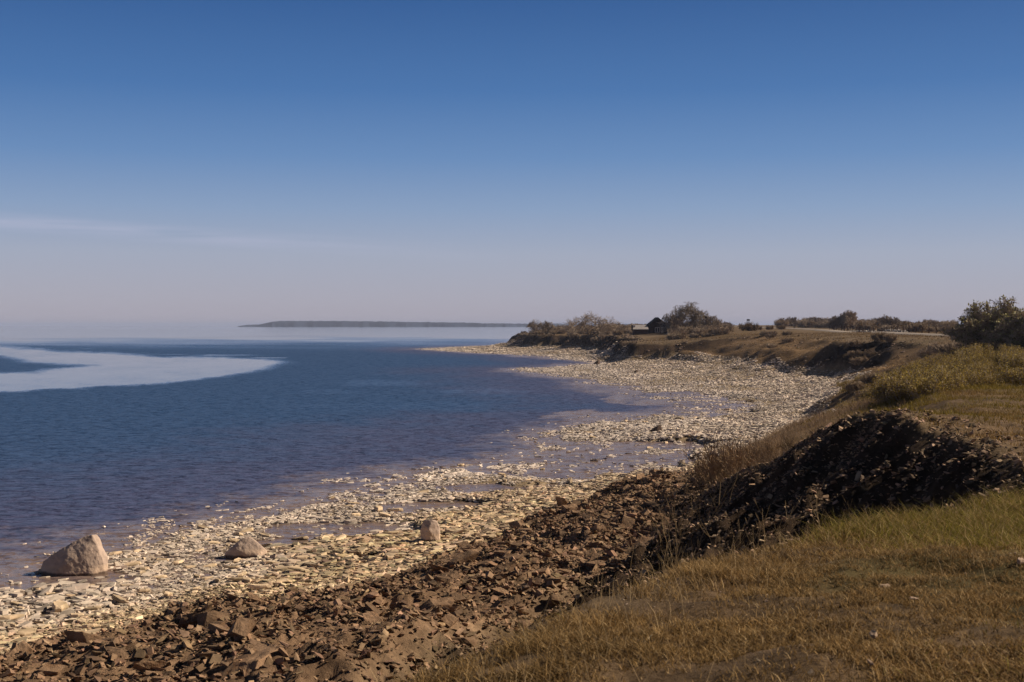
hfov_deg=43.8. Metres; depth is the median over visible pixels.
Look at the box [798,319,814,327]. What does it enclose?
scrub bush
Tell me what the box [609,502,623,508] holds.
rubble block
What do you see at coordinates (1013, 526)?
grass
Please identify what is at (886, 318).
bare tree
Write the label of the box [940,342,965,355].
bare bush
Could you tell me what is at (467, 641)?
rubble block
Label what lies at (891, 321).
bare tree
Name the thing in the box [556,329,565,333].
bare bush
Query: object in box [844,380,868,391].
leafy bush
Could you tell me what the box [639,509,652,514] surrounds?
rubble block
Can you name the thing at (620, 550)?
rubble block
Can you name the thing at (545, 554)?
rubble block
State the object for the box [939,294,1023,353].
leafy tree
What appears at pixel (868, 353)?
scrub bush
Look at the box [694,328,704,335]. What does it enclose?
bare bush
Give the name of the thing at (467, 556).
rubble block
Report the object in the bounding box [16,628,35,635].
flat stone
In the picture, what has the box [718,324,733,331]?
bare bush
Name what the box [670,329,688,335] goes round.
bare bush
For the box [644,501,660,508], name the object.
rubble block
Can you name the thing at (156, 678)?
rubble block
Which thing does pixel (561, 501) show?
rubble boulder
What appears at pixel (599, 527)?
rubble block
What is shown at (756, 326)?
juniper bush
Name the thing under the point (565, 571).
rubble block
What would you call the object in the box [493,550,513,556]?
rubble block
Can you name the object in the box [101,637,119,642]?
rubble block
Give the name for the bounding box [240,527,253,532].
flat stone
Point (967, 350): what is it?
leafy bush
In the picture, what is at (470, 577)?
rubble block
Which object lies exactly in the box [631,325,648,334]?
shed
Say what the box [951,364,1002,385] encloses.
leafy bush
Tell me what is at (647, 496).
rubble block
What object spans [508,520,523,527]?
rubble block
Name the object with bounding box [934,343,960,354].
bare bush
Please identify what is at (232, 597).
rubble block
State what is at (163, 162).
sky
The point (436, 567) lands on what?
rubble block
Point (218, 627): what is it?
rubble block
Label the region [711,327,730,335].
bare bush
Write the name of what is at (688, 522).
dead stalk
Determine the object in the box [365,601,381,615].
rubble block
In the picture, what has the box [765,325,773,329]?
juniper bush
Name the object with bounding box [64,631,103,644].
rubble block
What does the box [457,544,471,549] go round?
rubble block
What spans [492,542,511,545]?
rubble block
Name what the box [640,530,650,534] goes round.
rubble block
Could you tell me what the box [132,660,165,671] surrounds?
rubble block
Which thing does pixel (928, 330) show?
wire fence
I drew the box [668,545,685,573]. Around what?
dead stalk
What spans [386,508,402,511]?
flat stone
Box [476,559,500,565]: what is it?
rubble block
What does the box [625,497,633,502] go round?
rubble block
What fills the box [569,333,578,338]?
bare bush
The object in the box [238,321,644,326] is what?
headland
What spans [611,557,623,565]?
rubble block
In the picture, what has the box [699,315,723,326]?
bare tree
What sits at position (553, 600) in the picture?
rubble block
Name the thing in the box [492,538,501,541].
rubble block
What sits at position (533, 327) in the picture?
bare tree
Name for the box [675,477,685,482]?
rubble block
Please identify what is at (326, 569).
shingle
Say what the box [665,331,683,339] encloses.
bare bush
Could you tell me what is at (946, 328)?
scrub bush
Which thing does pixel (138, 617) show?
flat stone
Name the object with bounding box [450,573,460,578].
rubble block
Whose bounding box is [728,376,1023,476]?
crest grass
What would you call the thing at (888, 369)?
leafy bush
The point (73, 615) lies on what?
flat stone
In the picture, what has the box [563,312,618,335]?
bare tree
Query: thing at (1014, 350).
leafy bush
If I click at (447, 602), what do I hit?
rubble block
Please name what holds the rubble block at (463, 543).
on the ground at (834, 355)
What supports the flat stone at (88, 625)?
on the shingle
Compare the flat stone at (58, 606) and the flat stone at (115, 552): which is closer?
the flat stone at (58, 606)
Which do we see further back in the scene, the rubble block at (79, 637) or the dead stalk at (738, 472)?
the dead stalk at (738, 472)
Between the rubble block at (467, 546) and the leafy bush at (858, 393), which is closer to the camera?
the rubble block at (467, 546)
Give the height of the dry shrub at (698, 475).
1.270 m
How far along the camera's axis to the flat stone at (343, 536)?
52.03 m
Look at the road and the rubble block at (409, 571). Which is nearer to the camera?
the rubble block at (409, 571)
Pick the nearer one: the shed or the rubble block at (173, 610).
the rubble block at (173, 610)
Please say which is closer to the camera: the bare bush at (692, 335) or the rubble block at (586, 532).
the rubble block at (586, 532)
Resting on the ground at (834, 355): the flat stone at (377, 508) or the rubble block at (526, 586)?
the rubble block at (526, 586)
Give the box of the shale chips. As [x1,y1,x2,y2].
[365,408,1023,680]
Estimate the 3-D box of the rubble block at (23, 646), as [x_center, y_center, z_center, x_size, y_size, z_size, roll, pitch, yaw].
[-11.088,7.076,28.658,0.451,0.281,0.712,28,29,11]
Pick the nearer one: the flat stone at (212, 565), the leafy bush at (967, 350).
the flat stone at (212, 565)
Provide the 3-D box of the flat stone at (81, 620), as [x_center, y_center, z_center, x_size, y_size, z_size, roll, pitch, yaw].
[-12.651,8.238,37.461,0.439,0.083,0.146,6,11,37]
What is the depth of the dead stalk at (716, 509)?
30.50 m
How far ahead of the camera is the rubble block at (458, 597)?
31.36 m
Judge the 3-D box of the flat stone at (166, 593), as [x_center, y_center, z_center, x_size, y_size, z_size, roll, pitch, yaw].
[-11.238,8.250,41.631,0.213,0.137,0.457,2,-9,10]
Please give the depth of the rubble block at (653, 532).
41.89 m
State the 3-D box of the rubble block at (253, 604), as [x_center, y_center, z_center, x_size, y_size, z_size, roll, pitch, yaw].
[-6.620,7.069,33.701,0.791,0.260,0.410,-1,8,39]
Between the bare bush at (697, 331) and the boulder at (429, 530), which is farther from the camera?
the bare bush at (697, 331)
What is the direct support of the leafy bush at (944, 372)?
on the ground at (834, 355)
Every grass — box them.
[370,457,1023,681]
[615,369,982,566]
[632,331,1023,442]
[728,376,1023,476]
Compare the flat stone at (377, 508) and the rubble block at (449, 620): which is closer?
the rubble block at (449, 620)
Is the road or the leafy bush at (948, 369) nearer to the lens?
the leafy bush at (948, 369)
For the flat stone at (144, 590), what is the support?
on the shingle
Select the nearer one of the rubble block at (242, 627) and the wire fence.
the rubble block at (242, 627)
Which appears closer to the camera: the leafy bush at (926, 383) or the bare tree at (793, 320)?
the leafy bush at (926, 383)
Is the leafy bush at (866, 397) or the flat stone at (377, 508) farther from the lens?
the leafy bush at (866, 397)
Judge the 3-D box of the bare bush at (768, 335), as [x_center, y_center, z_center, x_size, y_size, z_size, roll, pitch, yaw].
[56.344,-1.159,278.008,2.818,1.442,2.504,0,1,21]
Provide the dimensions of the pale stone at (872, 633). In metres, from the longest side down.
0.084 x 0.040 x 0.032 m
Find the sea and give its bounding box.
[0,325,755,606]
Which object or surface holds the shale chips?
on the ground at (834, 355)
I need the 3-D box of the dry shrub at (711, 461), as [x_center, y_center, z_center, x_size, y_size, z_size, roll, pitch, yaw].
[8.409,4.585,50.629,3.532,2.475,3.375,0,1,0]
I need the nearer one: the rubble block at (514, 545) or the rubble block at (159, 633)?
the rubble block at (159, 633)
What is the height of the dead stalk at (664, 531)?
1.613 m
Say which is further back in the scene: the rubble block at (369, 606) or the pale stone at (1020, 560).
the rubble block at (369, 606)
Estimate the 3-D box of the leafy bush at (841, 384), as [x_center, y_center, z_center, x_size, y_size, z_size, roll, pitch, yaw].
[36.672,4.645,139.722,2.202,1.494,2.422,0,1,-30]
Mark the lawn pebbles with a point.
(808, 672)
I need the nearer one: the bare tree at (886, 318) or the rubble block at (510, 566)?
the rubble block at (510, 566)
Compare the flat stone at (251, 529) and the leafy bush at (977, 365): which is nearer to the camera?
the flat stone at (251, 529)
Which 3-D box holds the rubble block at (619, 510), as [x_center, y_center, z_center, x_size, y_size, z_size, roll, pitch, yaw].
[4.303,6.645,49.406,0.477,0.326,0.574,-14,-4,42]
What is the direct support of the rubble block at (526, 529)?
on the ground at (834, 355)
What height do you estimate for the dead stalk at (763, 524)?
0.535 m
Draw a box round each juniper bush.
[737,321,754,330]
[744,323,759,330]
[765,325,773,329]
[776,324,785,329]
[858,321,876,329]
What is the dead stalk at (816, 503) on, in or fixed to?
on the ground at (834, 355)
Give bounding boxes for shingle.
[0,339,870,654]
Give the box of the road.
[762,327,954,336]
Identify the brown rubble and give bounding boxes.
[0,467,687,681]
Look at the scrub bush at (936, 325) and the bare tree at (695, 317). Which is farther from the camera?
the bare tree at (695, 317)
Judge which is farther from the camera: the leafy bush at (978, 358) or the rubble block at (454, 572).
the leafy bush at (978, 358)
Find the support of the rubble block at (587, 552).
on the ground at (834, 355)
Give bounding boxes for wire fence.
[829,326,952,333]
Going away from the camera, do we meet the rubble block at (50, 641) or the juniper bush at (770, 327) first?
the rubble block at (50, 641)
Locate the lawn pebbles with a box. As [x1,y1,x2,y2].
[512,419,1021,681]
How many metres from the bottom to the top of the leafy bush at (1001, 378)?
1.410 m
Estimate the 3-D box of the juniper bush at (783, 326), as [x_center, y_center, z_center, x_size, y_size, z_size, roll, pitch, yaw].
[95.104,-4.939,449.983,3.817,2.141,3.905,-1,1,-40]
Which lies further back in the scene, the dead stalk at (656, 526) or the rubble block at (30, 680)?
the dead stalk at (656, 526)
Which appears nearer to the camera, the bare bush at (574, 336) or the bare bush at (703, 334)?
the bare bush at (703, 334)
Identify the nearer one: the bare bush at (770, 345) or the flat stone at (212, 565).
the flat stone at (212, 565)
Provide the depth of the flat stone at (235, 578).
43.95 m
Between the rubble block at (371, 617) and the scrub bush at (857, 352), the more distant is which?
the scrub bush at (857, 352)
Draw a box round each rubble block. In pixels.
[7,641,32,655]
[22,679,39,681]
[34,638,55,645]
[37,664,65,675]
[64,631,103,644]
[64,646,75,654]
[74,675,84,681]
[81,653,91,662]
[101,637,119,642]
[103,645,131,658]
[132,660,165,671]
[147,630,167,636]
[152,676,172,681]
[165,606,180,615]
[178,612,201,627]
[197,611,229,626]
[198,652,217,658]
[204,620,225,630]
[208,623,229,633]
[221,591,238,600]
[226,616,256,637]
[227,642,281,675]
[230,598,242,607]
[246,592,262,601]
[248,601,262,606]
[362,611,382,625]
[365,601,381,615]
[367,629,382,633]
[403,569,413,574]
[418,596,453,609]
[428,564,448,572]
[435,576,449,583]
[438,552,462,562]
[438,570,457,576]
[440,613,457,627]
[446,550,478,566]
[449,592,466,602]
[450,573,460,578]
[450,637,476,646]
[457,541,470,548]
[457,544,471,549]
[463,576,484,580]
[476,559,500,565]
[491,560,519,571]
[491,587,508,595]
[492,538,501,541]
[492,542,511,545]
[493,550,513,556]
[500,553,522,560]
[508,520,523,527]
[510,542,524,550]
[515,620,530,628]
[517,527,531,531]
[522,583,529,589]
[529,567,550,575]
[538,552,551,556]
[546,594,561,605]
[557,568,571,572]
[559,531,567,536]
[561,504,577,511]
[569,530,582,540]
[571,500,580,506]
[581,514,595,521]
[584,530,592,540]
[584,548,596,554]
[585,560,607,566]
[586,552,601,566]
[589,541,602,547]
[591,525,605,529]
[600,515,609,518]
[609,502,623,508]
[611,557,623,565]
[614,509,625,512]
[614,547,626,553]
[621,511,634,529]
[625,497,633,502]
[628,536,654,549]
[635,473,644,479]
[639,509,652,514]
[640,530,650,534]
[641,494,654,498]
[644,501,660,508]
[648,512,663,515]
[648,516,669,521]
[650,528,671,536]
[657,494,665,499]
[672,512,682,518]
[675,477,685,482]
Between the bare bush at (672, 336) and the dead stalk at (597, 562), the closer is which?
the dead stalk at (597, 562)
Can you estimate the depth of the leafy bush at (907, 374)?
70.18 m
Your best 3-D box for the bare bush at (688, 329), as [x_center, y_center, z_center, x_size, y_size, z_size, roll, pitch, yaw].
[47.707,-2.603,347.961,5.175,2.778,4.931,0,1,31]
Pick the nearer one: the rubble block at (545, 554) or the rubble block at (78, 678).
the rubble block at (78, 678)
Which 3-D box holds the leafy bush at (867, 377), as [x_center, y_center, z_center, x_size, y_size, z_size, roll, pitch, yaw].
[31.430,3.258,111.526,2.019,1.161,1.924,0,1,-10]
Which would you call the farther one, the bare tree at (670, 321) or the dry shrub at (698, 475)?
the bare tree at (670, 321)
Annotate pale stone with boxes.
[869,630,877,638]
[1017,557,1023,563]
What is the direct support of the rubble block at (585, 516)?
on the ground at (834, 355)
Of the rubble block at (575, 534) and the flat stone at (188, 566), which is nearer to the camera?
the rubble block at (575, 534)
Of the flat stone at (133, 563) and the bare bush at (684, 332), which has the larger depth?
the bare bush at (684, 332)
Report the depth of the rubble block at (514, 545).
39.59 m
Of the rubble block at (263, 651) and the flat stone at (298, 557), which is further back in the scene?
the flat stone at (298, 557)
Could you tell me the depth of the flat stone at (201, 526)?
55.98 m
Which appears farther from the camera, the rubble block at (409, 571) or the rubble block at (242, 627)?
the rubble block at (409, 571)
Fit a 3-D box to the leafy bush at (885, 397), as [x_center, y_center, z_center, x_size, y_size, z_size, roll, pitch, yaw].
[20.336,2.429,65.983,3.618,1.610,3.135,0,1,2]
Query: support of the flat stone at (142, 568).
on the shingle
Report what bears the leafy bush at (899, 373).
on the ground at (834, 355)
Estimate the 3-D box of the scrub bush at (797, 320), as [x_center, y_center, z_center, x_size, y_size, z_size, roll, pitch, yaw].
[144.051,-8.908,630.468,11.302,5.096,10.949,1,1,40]
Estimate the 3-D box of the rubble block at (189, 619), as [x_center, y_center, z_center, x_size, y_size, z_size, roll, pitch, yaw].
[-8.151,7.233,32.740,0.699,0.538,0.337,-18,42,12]
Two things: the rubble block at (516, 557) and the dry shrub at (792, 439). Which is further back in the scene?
the dry shrub at (792, 439)
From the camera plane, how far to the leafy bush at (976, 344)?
112.47 m
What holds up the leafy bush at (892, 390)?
on the ground at (834, 355)
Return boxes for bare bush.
[518,333,528,337]
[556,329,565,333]
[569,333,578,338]
[590,336,597,343]
[597,334,606,338]
[613,329,623,335]
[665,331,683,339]
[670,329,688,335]
[678,327,692,335]
[688,333,698,337]
[692,326,707,334]
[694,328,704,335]
[699,332,712,336]
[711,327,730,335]
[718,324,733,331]
[765,333,774,338]
[766,342,777,347]
[768,330,777,335]
[780,337,793,342]
[781,330,792,334]
[917,347,936,357]
[928,341,957,352]
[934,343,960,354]
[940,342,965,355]
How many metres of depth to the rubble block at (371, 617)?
29.07 m
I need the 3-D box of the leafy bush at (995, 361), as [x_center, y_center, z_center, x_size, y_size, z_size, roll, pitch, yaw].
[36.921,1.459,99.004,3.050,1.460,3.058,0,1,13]
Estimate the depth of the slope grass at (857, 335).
229.94 m
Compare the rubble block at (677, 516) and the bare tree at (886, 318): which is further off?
the bare tree at (886, 318)
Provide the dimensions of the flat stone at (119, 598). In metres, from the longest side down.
0.836 x 0.287 x 0.172 m
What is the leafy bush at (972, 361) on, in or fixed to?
on the ground at (834, 355)
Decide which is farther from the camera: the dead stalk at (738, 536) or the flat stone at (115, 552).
the flat stone at (115, 552)
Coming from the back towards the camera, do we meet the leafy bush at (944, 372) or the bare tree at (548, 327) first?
the bare tree at (548, 327)
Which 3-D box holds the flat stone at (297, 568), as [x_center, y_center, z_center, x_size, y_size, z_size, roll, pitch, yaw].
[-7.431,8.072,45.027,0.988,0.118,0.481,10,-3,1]
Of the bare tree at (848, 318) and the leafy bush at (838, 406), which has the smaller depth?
the leafy bush at (838, 406)
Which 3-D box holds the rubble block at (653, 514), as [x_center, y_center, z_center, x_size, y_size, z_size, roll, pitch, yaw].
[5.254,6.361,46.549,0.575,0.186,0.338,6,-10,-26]
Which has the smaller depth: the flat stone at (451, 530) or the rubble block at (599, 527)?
the rubble block at (599, 527)
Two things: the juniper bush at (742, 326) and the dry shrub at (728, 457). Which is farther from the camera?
the juniper bush at (742, 326)
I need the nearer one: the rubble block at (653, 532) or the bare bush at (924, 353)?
the rubble block at (653, 532)
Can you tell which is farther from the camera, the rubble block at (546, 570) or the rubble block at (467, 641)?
the rubble block at (546, 570)
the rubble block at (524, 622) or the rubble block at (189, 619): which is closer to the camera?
the rubble block at (524, 622)
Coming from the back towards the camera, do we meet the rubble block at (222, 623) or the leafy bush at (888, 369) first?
the leafy bush at (888, 369)
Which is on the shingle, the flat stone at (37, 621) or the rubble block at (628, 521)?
the flat stone at (37, 621)
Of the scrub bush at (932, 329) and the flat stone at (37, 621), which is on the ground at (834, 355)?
the scrub bush at (932, 329)
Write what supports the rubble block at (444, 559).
on the ground at (834, 355)
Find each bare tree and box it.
[525,319,542,334]
[537,321,554,333]
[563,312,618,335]
[656,309,685,331]
[671,302,711,326]
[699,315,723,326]
[790,317,797,327]
[824,315,841,329]
[838,310,858,329]
[874,314,893,326]
[884,317,901,325]
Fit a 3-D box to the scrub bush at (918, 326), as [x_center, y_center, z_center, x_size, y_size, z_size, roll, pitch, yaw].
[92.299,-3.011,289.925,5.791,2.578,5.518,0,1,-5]
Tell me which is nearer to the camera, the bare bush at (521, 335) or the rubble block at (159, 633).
the rubble block at (159, 633)
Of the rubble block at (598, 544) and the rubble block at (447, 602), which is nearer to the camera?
the rubble block at (447, 602)
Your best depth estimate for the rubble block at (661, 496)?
50.97 m
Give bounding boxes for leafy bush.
[835,398,857,409]
[836,379,854,389]
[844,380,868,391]
[851,372,863,381]
[853,389,867,400]
[856,389,878,402]
[859,372,880,383]
[859,372,909,401]
[864,365,967,389]
[872,374,929,400]
[877,374,917,399]
[884,367,898,372]
[887,364,950,378]
[895,370,969,398]
[899,367,958,398]
[906,361,972,394]
[917,361,998,382]
[951,341,994,356]
[951,350,993,362]
[951,356,998,366]
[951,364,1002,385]
[954,346,983,357]
[955,353,995,365]
[968,350,999,362]
[968,360,999,374]
[974,359,997,370]
[991,347,1023,364]
[991,360,1023,382]
[996,343,1023,352]
[996,351,1023,370]
[996,360,1023,387]
[999,346,1023,367]
[1004,346,1021,354]
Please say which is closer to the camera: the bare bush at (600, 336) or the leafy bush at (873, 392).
the leafy bush at (873, 392)
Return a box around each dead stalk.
[590,535,603,587]
[649,506,661,545]
[650,510,677,555]
[659,524,669,567]
[667,501,683,568]
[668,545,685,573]
[677,499,700,551]
[699,477,737,542]
[728,519,748,555]
[729,455,749,501]
[754,499,769,551]
[773,496,801,543]
[809,479,824,526]
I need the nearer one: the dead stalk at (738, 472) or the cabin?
the dead stalk at (738, 472)
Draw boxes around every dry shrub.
[681,428,763,486]
[689,455,728,482]
[715,439,775,475]
[749,435,785,462]
[776,426,813,450]
[808,420,833,433]
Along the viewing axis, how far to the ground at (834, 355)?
27.32 m
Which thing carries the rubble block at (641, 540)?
on the ground at (834, 355)
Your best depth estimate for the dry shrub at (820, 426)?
41.33 m
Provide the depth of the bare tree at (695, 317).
370.94 m
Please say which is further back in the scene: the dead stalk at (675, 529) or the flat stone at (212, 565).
the flat stone at (212, 565)
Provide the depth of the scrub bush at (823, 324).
533.77 m
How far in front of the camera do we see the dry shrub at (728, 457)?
47.60 m
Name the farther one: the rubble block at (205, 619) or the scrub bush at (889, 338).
the scrub bush at (889, 338)
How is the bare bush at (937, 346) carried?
on the ground at (834, 355)
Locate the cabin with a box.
[646,317,668,333]
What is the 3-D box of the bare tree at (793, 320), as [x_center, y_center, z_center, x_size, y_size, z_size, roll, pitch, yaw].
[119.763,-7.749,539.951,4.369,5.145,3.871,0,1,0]
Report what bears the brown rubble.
on the ground at (834, 355)
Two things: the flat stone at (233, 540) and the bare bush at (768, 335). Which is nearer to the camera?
the flat stone at (233, 540)
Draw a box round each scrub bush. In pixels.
[774,319,789,326]
[789,318,810,327]
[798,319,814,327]
[812,321,822,327]
[818,321,828,327]
[847,339,864,346]
[847,349,862,356]
[849,355,868,365]
[861,323,874,330]
[863,349,875,356]
[870,331,887,341]
[883,333,897,342]
[904,322,927,331]
[924,326,935,331]
[932,324,946,327]
[939,325,952,331]
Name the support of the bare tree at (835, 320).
on the ground at (834, 355)
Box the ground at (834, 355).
[0,325,1023,681]
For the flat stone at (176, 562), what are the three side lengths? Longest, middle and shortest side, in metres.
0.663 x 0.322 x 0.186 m
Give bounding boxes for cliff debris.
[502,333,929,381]
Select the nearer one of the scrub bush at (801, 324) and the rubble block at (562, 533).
the rubble block at (562, 533)
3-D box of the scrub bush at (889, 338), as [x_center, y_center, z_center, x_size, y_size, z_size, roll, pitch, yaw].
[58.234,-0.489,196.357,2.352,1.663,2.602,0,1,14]
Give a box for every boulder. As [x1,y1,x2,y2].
[41,534,107,576]
[225,537,266,558]
[420,519,439,541]
[555,496,567,505]
[650,425,661,431]
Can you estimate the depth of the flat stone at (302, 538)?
53.33 m
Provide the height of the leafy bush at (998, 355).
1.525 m
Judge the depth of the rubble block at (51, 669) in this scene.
26.40 m
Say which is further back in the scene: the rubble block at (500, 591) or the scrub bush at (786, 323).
the scrub bush at (786, 323)
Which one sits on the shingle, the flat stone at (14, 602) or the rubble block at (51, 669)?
the flat stone at (14, 602)
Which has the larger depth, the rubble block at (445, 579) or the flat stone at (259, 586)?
the flat stone at (259, 586)
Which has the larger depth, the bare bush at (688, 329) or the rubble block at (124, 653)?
the bare bush at (688, 329)
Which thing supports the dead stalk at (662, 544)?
on the ground at (834, 355)
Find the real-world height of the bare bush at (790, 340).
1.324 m
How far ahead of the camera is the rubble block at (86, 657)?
26.91 m
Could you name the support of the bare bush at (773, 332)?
on the ground at (834, 355)
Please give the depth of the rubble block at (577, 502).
52.10 m
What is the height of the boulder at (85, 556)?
1.658 m
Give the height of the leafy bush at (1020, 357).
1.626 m
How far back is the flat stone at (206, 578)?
44.78 m
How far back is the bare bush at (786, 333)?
284.92 m
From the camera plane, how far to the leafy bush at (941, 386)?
61.55 m
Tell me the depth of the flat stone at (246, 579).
43.50 m
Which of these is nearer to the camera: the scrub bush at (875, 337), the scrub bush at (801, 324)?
the scrub bush at (875, 337)
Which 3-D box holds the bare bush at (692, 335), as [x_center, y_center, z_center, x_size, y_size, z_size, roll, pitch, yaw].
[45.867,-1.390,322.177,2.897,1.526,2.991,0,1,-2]
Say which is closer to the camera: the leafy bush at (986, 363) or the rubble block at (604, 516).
the rubble block at (604, 516)
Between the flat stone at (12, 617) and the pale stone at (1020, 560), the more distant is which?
the flat stone at (12, 617)
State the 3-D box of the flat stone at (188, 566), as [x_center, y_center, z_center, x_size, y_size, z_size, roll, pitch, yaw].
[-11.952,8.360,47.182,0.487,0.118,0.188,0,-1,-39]
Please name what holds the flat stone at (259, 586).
on the shingle
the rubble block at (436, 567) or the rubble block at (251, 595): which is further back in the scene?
the rubble block at (436, 567)
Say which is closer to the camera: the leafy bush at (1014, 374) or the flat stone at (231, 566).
the flat stone at (231, 566)
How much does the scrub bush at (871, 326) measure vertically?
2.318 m
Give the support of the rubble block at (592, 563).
on the ground at (834, 355)
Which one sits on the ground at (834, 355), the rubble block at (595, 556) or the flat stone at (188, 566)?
the rubble block at (595, 556)
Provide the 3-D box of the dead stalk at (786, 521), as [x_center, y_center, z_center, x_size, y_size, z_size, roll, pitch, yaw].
[2.570,1.738,11.987,0.292,0.562,0.118,0,1,20]
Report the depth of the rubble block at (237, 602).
33.82 m
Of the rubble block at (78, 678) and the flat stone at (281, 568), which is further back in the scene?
the flat stone at (281, 568)
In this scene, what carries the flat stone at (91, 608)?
on the shingle
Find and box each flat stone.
[0,614,24,619]
[9,601,22,605]
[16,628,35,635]
[32,620,43,623]
[52,600,68,612]
[70,613,83,617]
[77,619,85,623]
[82,606,100,610]
[82,623,97,627]
[84,628,106,633]
[108,551,121,554]
[111,594,126,602]
[124,561,140,566]
[131,615,142,621]
[135,567,149,570]
[136,588,150,591]
[151,575,166,578]
[164,591,172,595]
[172,560,183,564]
[183,565,194,568]
[197,525,209,529]
[200,576,212,579]
[203,563,216,567]
[207,541,219,543]
[224,566,239,567]
[228,577,243,580]
[229,538,238,541]
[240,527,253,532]
[242,577,251,582]
[247,583,271,589]
[258,533,269,536]
[271,565,292,571]
[287,566,309,571]
[292,536,308,539]
[294,555,308,559]
[335,534,345,539]
[374,506,382,511]
[379,512,390,517]
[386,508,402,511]
[389,545,403,547]
[445,528,458,532]
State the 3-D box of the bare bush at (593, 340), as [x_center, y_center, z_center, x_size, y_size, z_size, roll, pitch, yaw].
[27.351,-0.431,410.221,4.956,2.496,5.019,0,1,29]
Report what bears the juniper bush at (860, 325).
on the ground at (834, 355)
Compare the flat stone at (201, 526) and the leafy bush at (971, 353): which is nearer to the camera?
the flat stone at (201, 526)
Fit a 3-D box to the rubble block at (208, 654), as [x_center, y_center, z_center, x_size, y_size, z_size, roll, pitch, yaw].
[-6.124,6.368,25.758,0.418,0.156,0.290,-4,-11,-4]
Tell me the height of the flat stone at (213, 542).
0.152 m
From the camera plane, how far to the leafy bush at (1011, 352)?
88.04 m
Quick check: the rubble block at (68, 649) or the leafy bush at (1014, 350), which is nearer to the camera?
the rubble block at (68, 649)
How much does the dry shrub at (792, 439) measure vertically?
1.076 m
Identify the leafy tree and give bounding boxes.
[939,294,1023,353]
[975,310,1023,348]
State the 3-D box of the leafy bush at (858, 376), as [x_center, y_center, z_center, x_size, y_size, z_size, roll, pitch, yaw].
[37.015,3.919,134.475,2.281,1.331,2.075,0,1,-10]
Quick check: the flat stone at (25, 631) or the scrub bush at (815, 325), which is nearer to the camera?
the flat stone at (25, 631)
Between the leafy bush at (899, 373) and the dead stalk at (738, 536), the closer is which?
the dead stalk at (738, 536)
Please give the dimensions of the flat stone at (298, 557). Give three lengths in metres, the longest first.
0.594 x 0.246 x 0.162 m
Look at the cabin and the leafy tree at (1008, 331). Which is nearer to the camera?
the leafy tree at (1008, 331)
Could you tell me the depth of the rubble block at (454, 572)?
37.59 m
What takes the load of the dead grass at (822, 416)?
on the ground at (834, 355)
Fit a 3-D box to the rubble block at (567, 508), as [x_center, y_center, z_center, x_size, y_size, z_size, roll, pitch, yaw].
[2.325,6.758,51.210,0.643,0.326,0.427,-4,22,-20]
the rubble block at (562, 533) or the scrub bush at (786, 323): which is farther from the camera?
the scrub bush at (786, 323)
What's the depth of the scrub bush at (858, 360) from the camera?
190.59 m
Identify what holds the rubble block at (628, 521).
on the ground at (834, 355)
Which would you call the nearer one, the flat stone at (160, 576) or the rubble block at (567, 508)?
the flat stone at (160, 576)
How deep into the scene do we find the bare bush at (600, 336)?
402.58 m
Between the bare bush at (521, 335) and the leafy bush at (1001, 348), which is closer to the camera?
the leafy bush at (1001, 348)
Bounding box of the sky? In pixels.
[0,0,1023,324]
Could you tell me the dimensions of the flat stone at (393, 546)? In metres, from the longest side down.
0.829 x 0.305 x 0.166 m
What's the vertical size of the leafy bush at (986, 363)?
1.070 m
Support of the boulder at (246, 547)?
on the ground at (834, 355)
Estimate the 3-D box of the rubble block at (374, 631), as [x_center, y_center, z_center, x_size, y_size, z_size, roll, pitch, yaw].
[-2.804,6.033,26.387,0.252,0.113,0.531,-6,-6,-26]
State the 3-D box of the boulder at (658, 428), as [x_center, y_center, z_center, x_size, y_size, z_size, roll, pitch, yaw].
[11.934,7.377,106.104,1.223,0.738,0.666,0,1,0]
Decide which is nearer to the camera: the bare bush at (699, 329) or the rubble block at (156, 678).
the rubble block at (156, 678)
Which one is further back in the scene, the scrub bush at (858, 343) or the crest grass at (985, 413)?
the scrub bush at (858, 343)
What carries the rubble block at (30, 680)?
on the ground at (834, 355)
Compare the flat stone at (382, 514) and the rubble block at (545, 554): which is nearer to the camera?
the rubble block at (545, 554)
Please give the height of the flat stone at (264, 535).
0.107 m
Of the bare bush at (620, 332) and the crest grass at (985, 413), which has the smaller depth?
the crest grass at (985, 413)
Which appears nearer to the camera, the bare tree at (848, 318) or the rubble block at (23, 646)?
the rubble block at (23, 646)
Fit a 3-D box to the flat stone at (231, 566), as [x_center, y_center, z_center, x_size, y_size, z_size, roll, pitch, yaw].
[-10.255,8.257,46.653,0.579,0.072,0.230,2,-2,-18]
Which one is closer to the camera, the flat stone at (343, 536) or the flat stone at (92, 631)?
the flat stone at (92, 631)
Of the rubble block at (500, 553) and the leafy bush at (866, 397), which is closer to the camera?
the rubble block at (500, 553)
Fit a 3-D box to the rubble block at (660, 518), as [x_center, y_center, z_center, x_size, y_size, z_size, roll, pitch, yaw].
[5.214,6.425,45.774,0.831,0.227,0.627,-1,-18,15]
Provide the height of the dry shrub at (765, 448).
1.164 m

